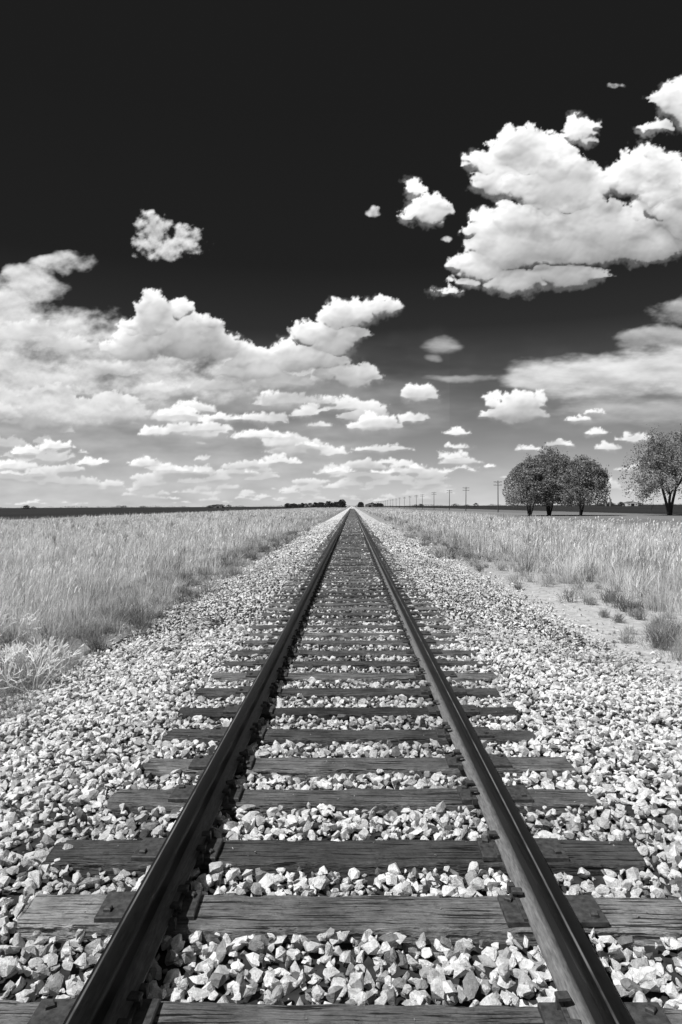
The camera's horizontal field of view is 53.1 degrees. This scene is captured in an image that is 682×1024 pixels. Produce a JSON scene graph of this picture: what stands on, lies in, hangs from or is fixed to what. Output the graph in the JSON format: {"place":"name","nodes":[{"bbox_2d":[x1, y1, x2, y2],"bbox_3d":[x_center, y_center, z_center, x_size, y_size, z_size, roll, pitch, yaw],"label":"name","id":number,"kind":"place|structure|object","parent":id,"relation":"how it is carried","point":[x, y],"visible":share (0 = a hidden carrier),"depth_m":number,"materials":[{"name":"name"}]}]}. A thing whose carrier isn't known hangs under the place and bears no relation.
{"place":"outdoors","nodes":[
{"label":"outdoors","id":0,"kind":"place"},
{"bbox_2d":[0,0,681,507],"bbox_3d":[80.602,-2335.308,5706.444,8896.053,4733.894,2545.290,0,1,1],"label":"sky","id":1,"kind":"structure","parent":0,"point":[282,252],"depth_m":6269.88,"materials":[{"name":"black"}]},
{"bbox_2d":[0,504,681,700],"bbox_3d":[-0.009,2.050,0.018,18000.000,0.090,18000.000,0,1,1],"label":"ground","id":2,"kind":"structure","parent":0,"point":[644,513],"depth_m":31.16,"materials":[{"name":"soil"}]},
{"bbox_2d":[0,609,47,642],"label":"bare shrub","id":3,"kind":"object","parent":2,"relation":"on","point":[29,621],"visible":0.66,"depth_m":9.80,"materials":[{"name":"grey plant"}]},
{"bbox_2d":[0,640,48,689],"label":"bare shrub","id":4,"kind":"object","parent":2,"relation":"on","point":[13,651],"visible":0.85,"depth_m":7.64,"materials":[{"name":"grey plant"}]},
{"bbox_2d":[0,635,87,691],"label":"bare shrub","id":5,"kind":"object","parent":2,"relation":"on","point":[57,651],"visible":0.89,"depth_m":7.40,"materials":[{"name":"white plant"}]},
{"bbox_2d":[0,499,680,508],"bbox_3d":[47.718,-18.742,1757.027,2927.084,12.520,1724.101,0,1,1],"label":"distant tree line","id":6,"kind":"object","parent":2,"relation":"on","point":[339,503],"visible":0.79,"depth_m":1080.76,"materials":[{"name":"black plant"}]},
{"bbox_2d":[0,506,681,1019],"bbox_3d":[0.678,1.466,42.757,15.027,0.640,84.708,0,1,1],"label":"gravel","id":7,"kind":"structure","parent":2,"relation":"on","point":[150,661],"depth_m":4.35,"materials":[{"name":"grey gravel"}]},
{"bbox_2d":[0,509,681,1023],"bbox_3d":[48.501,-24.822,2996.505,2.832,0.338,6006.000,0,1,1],"label":"railroad track","id":8,"kind":"structure","parent":7,"relation":"on","point":[546,913],"depth_m":3.10,"materials":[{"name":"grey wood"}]},
{"bbox_2d":[0,508,681,700],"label":"dry grass","id":9,"kind":"structure","parent":2,"relation":"on","point":[42,567],"depth_m":25.31,"materials":[{"name":"grey plant"}]},
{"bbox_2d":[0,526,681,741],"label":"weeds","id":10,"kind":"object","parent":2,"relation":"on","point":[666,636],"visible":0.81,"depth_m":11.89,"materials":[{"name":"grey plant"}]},
{"bbox_2d":[502,454,567,515],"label":"shade tree","id":11,"kind":"object","parent":2,"relation":"on","point":[534,476],"visible":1,"depth_m":125.65,"materials":[{"name":"grey plant"}]},
{"bbox_2d":[521,442,575,515],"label":"shade tree","id":12,"kind":"object","parent":2,"relation":"on","point":[550,457],"visible":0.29,"depth_m":130.62,"materials":[{"name":"grey plant"}]},
{"bbox_2d":[554,454,611,515],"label":"shade tree","id":13,"kind":"object","parent":2,"relation":"on","point":[583,475],"visible":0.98,"depth_m":124.84,"materials":[{"name":"grey plant"}]},
{"bbox_2d":[623,501,637,505],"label":"farm shed","id":14,"kind":"structure","parent":2,"relation":"on","point":[629,503],"depth_m":904.85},
{"bbox_2d":[618,423,681,514],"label":"shade tree","id":15,"kind":"object","parent":2,"relation":"on","point":[662,451],"visible":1,"depth_m":124.77,"materials":[{"name":"grey plant"}]}
]}

